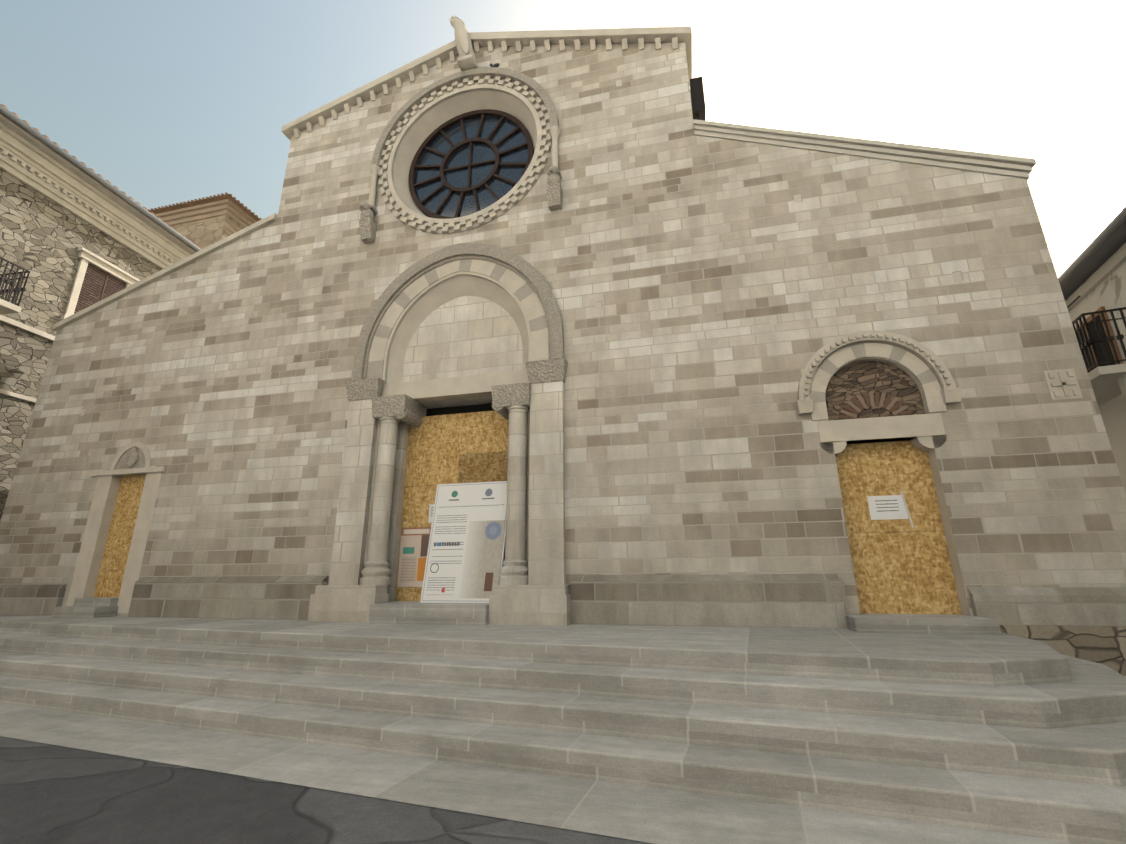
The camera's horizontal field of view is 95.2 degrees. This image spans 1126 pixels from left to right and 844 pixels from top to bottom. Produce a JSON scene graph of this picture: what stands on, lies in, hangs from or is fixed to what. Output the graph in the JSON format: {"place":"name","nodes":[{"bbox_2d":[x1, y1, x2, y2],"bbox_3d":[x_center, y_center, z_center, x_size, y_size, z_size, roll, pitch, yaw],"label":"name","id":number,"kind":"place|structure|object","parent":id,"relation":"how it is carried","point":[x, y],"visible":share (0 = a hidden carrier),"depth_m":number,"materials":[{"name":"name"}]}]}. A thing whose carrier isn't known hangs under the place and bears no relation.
{"place":"outdoors","nodes":[
{"label":"outdoors","id":0,"kind":"place"},
{"bbox_2d":[0,736,652,843],"bbox_3d":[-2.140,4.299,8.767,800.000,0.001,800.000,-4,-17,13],"label":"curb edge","id":1,"kind":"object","parent":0,"point":[52,794],"depth_m":3.71,"materials":[{"name":"grey stone"}]},
{"bbox_2d":[0,168,161,520],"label":"house wall","id":2,"kind":"structure","parent":1,"relation":"on","point":[43,238],"depth_m":13.68,"materials":[{"name":"beige stone"}]},
{"bbox_2d":[0,257,30,305],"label":"balcony railing","id":3,"kind":"object","parent":2,"relation":"attached to","point":[17,288],"visible":0.85,"depth_m":12.70,"materials":[{"name":"black metal"}]},
{"bbox_2d":[0,122,190,402],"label":"building trim","id":4,"kind":"structure","parent":2,"relation":"attached to","point":[22,159],"depth_m":14.74,"materials":[{"name":"beige stone"}]},
{"bbox_2d":[0,113,195,254],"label":"cornice","id":5,"kind":"structure","parent":2,"relation":"attached to","point":[27,136],"depth_m":14.70,"materials":[{"name":"beige stone"}]},
{"bbox_2d":[0,105,200,251],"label":"gutter","id":6,"kind":"object","parent":5,"relation":"attached to","point":[47,142],"depth_m":14.58,"materials":[{"name":"grey metal"}]},
{"bbox_2d":[74,263,125,313],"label":"house shutters","id":7,"kind":"object","parent":2,"relation":"attached to","point":[103,291],"visible":0.38,"depth_m":15.29,"materials":[{"name":"brown wood"}]},
{"bbox_2d":[0,104,201,251],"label":"roof tiles","id":8,"kind":"object","parent":2,"relation":"on","point":[57,144],"visible":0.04,"depth_m":14.86,"materials":[{"name":"tile"}]},
{"bbox_2d":[172,215,243,248],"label":"building wall","id":9,"kind":"structure","parent":1,"relation":"on","point":[203,233],"depth_m":30.19,"materials":[{"name":"beige stone"}]},
{"bbox_2d":[148,192,261,221],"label":"tiled roof","id":10,"kind":"structure","parent":9,"relation":"on","point":[188,203],"depth_m":30.25,"materials":[{"name":"brown tile"}]},
{"bbox_2d":[155,199,256,227],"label":"eaves cornice","id":11,"kind":"structure","parent":9,"relation":"attached to","point":[235,212],"depth_m":30.50,"materials":[{"name":"beige stone"}]},
{"bbox_2d":[0,615,1125,843],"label":"church steps","id":12,"kind":"structure","parent":1,"relation":"on","point":[1010,733],"depth_m":4.98,"materials":[{"name":"stone"}]},
{"bbox_2d":[52,597,118,617],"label":"door steps","id":13,"kind":"structure","parent":12,"relation":"on","point":[93,607],"depth_m":10.53,"materials":[{"name":"stone"}]},
{"bbox_2d":[369,601,488,624],"bbox_3d":[-2.123,3.383,9.136,2.120,0.325,1.300,-4,-17,13],"label":"doorstep","id":14,"kind":"object","parent":12,"relation":"on","point":[408,612],"visible":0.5,"depth_m":8.54,"materials":[{"name":"grey stone"}]},
{"bbox_2d":[420,481,506,602],"bbox_3d":[-1.766,2.176,9.449,1.590,2.167,0.260,-4,-17,13],"label":"information board","id":15,"kind":"object","parent":14,"relation":"on","point":[465,553],"visible":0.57,"depth_m":9.42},
{"bbox_2d":[307,381,570,625],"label":"door jambs","id":16,"kind":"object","parent":12,"relation":"on","point":[536,591],"depth_m":9.27,"materials":[{"name":"beige stone"}]},
{"bbox_2d":[395,411,508,600],"bbox_3d":[-2.046,1.576,10.050,2.400,3.655,0.020,-4,-17,13],"label":"plywood boarding","id":17,"kind":"object","parent":16,"relation":"attached to","point":[433,444],"visible":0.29,"depth_m":10.36,"materials":[{"name":"brown wood"}]},
{"bbox_2d":[397,527,430,586],"bbox_3d":[-2.790,2.596,9.910,0.810,1.120,0.004,-4,-17,13],"label":"poster","id":18,"kind":"object","parent":17,"relation":"attached to","point":[414,544],"visible":0.57,"depth_m":9.94,"materials":[{"name":"beige paper"}]},
{"bbox_2d":[428,504,433,522],"bbox_3d":[-2.540,1.788,10.074,0.200,0.360,0.003,-4,-17,13],"label":"notice","id":19,"kind":"object","parent":17,"relation":"attached to","point":[431,508],"visible":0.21,"depth_m":10.09,"materials":[{"name":"paper"}]},
{"bbox_2d":[399,423,506,548],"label":"screws","id":20,"kind":"object","parent":17,"relation":"attached to","point":[427,485],"visible":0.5,"depth_m":10.36,"materials":[{"name":"metal"}]},
{"bbox_2d":[458,451,507,482],"bbox_3d":[-1.522,0.918,10.085,1.140,0.660,0.016,-4,-17,13],"label":"plywood patch","id":21,"kind":"object","parent":17,"relation":"attached to","point":[484,467],"visible":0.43,"depth_m":10.10,"materials":[{"name":"brown wood"}]},
{"bbox_2d":[345,358,567,426],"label":"column capitals","id":22,"kind":"object","parent":16,"relation":"on","point":[406,409],"visible":0.81,"depth_m":10.13,"materials":[{"name":"grey stone"}]},
{"bbox_2d":[383,370,528,402],"bbox_3d":[-2.138,-0.685,10.394,3.240,0.380,0.270,-4,-17,13],"label":"door lintel","id":23,"kind":"structure","parent":22,"relation":"on","point":[454,388],"depth_m":10.28,"materials":[{"name":"beige stone"}]},
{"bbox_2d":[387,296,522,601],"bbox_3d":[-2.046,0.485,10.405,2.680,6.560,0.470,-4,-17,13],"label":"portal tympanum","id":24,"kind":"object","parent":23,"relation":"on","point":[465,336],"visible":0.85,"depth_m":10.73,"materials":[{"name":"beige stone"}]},
{"bbox_2d":[846,613,1001,634],"bbox_3d":[4.897,2.826,7.194,1.680,0.200,0.890,-4,-17,13],"label":"doorstep","id":25,"kind":"object","parent":12,"relation":"on","point":[924,623],"visible":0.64,"depth_m":6.83,"materials":[{"name":"stone"}]},
{"bbox_2d":[1065,243,1125,492],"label":"house wall","id":26,"kind":"structure","parent":1,"relation":"on","point":[1108,292],"depth_m":8.98,"materials":[{"name":"beige paint"}]},
{"bbox_2d":[1058,206,1125,299],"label":"roof eave","id":27,"kind":"object","parent":26,"relation":"attached to","point":[1103,246],"depth_m":8.62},
{"bbox_2d":[1065,245,1125,405],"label":"house trim","id":28,"kind":"structure","parent":26,"relation":"attached to","point":[1108,383],"depth_m":8.51,"materials":[{"name":"beige paint"}]},
{"bbox_2d":[1067,296,1125,372],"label":"balcony railing","id":29,"kind":"object","parent":26,"relation":"attached to","point":[1087,343],"visible":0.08,"depth_m":8.13,"materials":[{"name":"black metal"}]},
{"bbox_2d":[1076,306,1123,371],"bbox_3d":[9.660,-1.218,9.270,0.207,1.400,1.046,-4,-17,13],"label":"house balcony door","id":30,"kind":"structure","parent":26,"relation":"in","point":[1097,345],"depth_m":9.08,"materials":[{"name":"brown wood"}]},
{"bbox_3d":[3.097,4.334,32.674,20.770,13.900,44.900,-4,-17,13],"label":"cathedral","id":31,"kind":"object","parent":1,"relation":"on","visible":0},
{"bbox_2d":[66,441,164,612],"bbox_3d":[-9.884,2.232,11.333,2.100,3.720,0.060,-4,-17,13],"label":"door frame","id":32,"kind":"object","parent":31,"relation":"attached to","point":[138,541],"visible":0.96,"depth_m":11.31,"materials":[{"name":"stone"}]},
{"bbox_2d":[115,447,144,469],"bbox_3d":[-9.843,0.817,11.750,0.900,0.530,0.110,-4,-17,13],"label":"carved lunette","id":33,"kind":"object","parent":32,"relation":"attached to","point":[133,457],"depth_m":11.72,"materials":[{"name":"beige stone"}]},
{"bbox_2d":[93,475,145,596],"bbox_3d":[-9.776,2.514,11.480,1.000,2.660,0.020,-4,-17,13],"label":"boarded door","id":34,"kind":"structure","parent":31,"relation":"attached to","point":[117,547],"depth_m":11.48,"materials":[{"name":"brown wood"}]},
{"bbox_2d":[51,213,277,331],"bbox_3d":[-10.175,-3.644,13.692,6.590,2.350,1.190,-4,-17,13],"label":"sloped coping","id":35,"kind":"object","parent":31,"relation":"attached to","point":[170,269],"depth_m":13.13,"materials":[{"name":"stone"}]},
{"bbox_2d":[359,165,562,243],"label":"carved corbel statues","id":36,"kind":"object","parent":31,"relation":"attached to","point":[368,224],"visible":1,"depth_m":10.84,"materials":[{"name":"stone"}]},
{"bbox_2d":[368,126,559,206],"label":"colonnettes","id":37,"kind":"object","parent":36,"relation":"on","point":[554,131],"visible":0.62,"depth_m":11.92,"materials":[{"name":"stone"}]},
{"bbox_2d":[450,16,477,70],"bbox_3d":[-2.459,-9.313,12.575,0.757,1.770,0.500,-4,-17,13],"label":"statue","id":38,"kind":"object","parent":31,"relation":"attached to","point":[466,58],"visible":1,"depth_m":12.30,"materials":[{"name":"beige stone"}]},
{"bbox_2d":[371,67,558,167],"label":"arch molding","id":39,"kind":"structure","parent":31,"relation":"attached to","point":[482,73],"depth_m":12.31,"materials":[{"name":"beige stone"}]},
{"bbox_2d":[490,63,499,66],"bbox_3d":[-1.630,-8.496,12.252,0.248,0.172,0.100,-4,-17,13],"label":"pigeon","id":40,"kind":"object","parent":39,"relation":"on","point":[495,65],"visible":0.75,"depth_m":12.21,"materials":[{"name":"grey"}]},
{"bbox_2d":[380,78,551,233],"bbox_3d":[-2.312,-6.210,11.843,4.260,4.260,0.090,-4,-17,13],"label":"rose window frame","id":41,"kind":"object","parent":31,"relation":"attached to","point":[437,100],"visible":0.54,"depth_m":11.72,"materials":[{"name":"stone"}]},
{"bbox_2d":[378,76,551,232],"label":"rose billets","id":42,"kind":"object","parent":41,"relation":"attached to","point":[514,200],"visible":0.96,"depth_m":11.67,"materials":[{"name":"stone"}]},
{"bbox_2d":[409,109,533,218],"bbox_3d":[-2.218,-6.102,12.211,3.160,3.160,0.100,-4,-17,13],"label":"window tracery","id":43,"kind":"object","parent":31,"relation":"attached to","point":[443,127],"visible":0.79,"depth_m":12.26,"materials":[{"name":"brown metal"}]},
{"bbox_2d":[415,116,532,216],"bbox_3d":[-2.206,-6.089,12.258,3.180,3.180,0.001,-4,-17,13],"label":"window frame","id":44,"kind":"object","parent":43,"relation":"in","point":[479,174],"depth_m":12.26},
{"bbox_2d":[281,26,691,140],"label":"cornice","id":45,"kind":"structure","parent":31,"relation":"attached to","point":[618,35],"depth_m":12.33,"materials":[{"name":"beige stone"}]},
{"bbox_2d":[80,79,963,415],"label":"putlog fillings","id":46,"kind":"object","parent":31,"relation":"attached to","point":[898,201],"visible":0.79,"depth_m":9.94,"materials":[{"name":"stone"}]},
{"bbox_2d":[0,574,1125,628],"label":"wall plinth","id":47,"kind":"structure","parent":31,"relation":"attached to","point":[771,600],"depth_m":8.05,"materials":[{"name":"grey stone"}]},
{"bbox_2d":[693,119,1035,179],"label":"cornice","id":48,"kind":"structure","parent":31,"relation":"attached to","point":[1010,166],"depth_m":9.37,"materials":[{"name":"stone"}]},
{"bbox_2d":[690,76,705,120],"bbox_3d":[2.933,-6.656,11.077,0.260,1.650,0.300,-4,-17,13],"label":"roof loudspeaker","id":49,"kind":"object","parent":48,"relation":"on","point":[697,99],"visible":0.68,"depth_m":11.04,"materials":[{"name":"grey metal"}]},
{"bbox_2d":[825,361,924,420],"bbox_3d":[5.034,-0.533,8.431,1.440,1.020,0.001,-4,-17,13],"label":"lunette","id":50,"kind":"object","parent":31,"relation":"attached to","point":[847,383],"visible":0.72,"depth_m":8.45,"materials":[{"name":"brown stone"}]},
{"bbox_2d":[839,391,911,418],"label":"brick arch","id":51,"kind":"structure","parent":50,"relation":"in","point":[870,403],"depth_m":8.36,"materials":[{"name":"brown brick"}]},
{"bbox_2d":[809,343,946,420],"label":"portal voussoirs","id":52,"kind":"object","parent":31,"relation":"attached to","point":[918,369],"visible":0.85,"depth_m":8.41,"materials":[{"name":"stone"}]},
{"bbox_2d":[796,331,960,414],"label":"arch molding","id":53,"kind":"structure","parent":31,"relation":"attached to","point":[950,392],"depth_m":8.38,"materials":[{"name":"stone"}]},
{"bbox_2d":[818,413,946,455],"bbox_3d":[5.046,0.227,8.233,1.800,0.550,0.290,-4,-17,13],"label":"door lintel","id":54,"kind":"structure","parent":31,"relation":"attached to","point":[923,429],"depth_m":8.12,"materials":[{"name":"beige stone"}]},
{"bbox_2d":[840,451,946,594],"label":"screws","id":55,"kind":"object","parent":31,"relation":"attached to","point":[894,532],"visible":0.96,"depth_m":7.89,"materials":[{"name":"metal"}]},
{"bbox_2d":[835,441,961,614],"bbox_3d":[5.088,1.588,7.971,1.400,2.610,0.020,-4,-17,13],"label":"plywood boarding","id":56,"kind":"object","parent":31,"relation":"attached to","point":[916,568],"visible":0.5,"depth_m":7.90,"materials":[{"name":"brown wood"}]},
{"bbox_2d":[867,495,907,519],"bbox_3d":[5.074,1.336,8.034,0.520,0.370,0.003,-4,-17,13],"label":"paper notice","id":57,"kind":"object","parent":56,"relation":"attached to","point":[886,507],"visible":1,"depth_m":8.03,"materials":[{"name":"paper"}]},
{"bbox_2d":[900,491,913,527],"bbox_3d":[5.330,1.353,7.956,0.099,0.569,0.005,-4,-17,13],"label":"portal tape","id":58,"kind":"object","parent":56,"relation":"attached to","point":[906,507],"visible":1,"depth_m":7.95,"materials":[{"name":"grey"}]},
{"bbox_2d":[1043,368,1082,399],"bbox_3d":[7.483,-0.567,7.683,0.380,0.470,0.035,-4,-17,13],"label":"carved stone plaque","id":59,"kind":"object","parent":31,"relation":"attached to","point":[1062,384],"depth_m":7.68,"materials":[{"name":"stone"}]},
{"bbox_2d":[426,403,494,415],"bbox_3d":[-1.987,1.524,10.318,2.400,3.905,0.020,-4,-17,13],"label":"door gap","id":60,"kind":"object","parent":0,"point":[458,409],"depth_m":10.88,"materials":[{"name":"black"}]},
{"bbox_2d":[0,703,1085,843],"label":"bottom step","id":61,"kind":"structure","parent":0,"point":[642,813],"depth_m":4.02,"materials":[{"name":"stone"}]},
{"bbox_2d":[0,42,1125,615],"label":"church facade wall","id":62,"kind":"structure","parent":0,"point":[692,442],"depth_m":9.69,"materials":[{"name":"beige stone"}]},
{"bbox_2d":[382,271,530,383],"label":"inner arch molding","id":63,"kind":"structure","parent":62,"relation":"attached to","point":[413,302],"depth_m":10.87,"materials":[{"name":"grey stone"}]},
{"bbox_2d":[351,243,563,379],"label":"arch molding","id":64,"kind":"structure","parent":62,"relation":"attached to","point":[530,274],"depth_m":10.84,"materials":[{"name":"grey stone"}]},
{"bbox_2d":[367,259,548,378],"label":"portal voussoirs","id":65,"kind":"object","parent":62,"relation":"attached to","point":[520,288],"visible":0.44,"depth_m":10.79,"materials":[{"name":"beige stone"}]},
{"bbox_2d":[293,36,677,138],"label":"cornice dentils","id":66,"kind":"object","parent":62,"relation":"attached to","point":[347,108],"visible":0.94,"depth_m":12.50,"materials":[{"name":"beige stone"}]},
{"bbox_2d":[83,90,970,615],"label":"cathedral opening reveals","id":67,"kind":"object","parent":62,"relation":"attached to","point":[421,130],"visible":0.58,"depth_m":11.12,"materials":[{"name":"beige stone"}]},
{"bbox_2d":[0,0,1125,276],"label":"sky","id":68,"kind":"structure","parent":0,"point":[170,102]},
{"bbox_2d":[1000,625,1125,675],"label":"stone wall","id":69,"kind":"structure","parent":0,"point":[1105,645],"depth_m":6.66,"materials":[{"name":"beige stone"}]}
]}

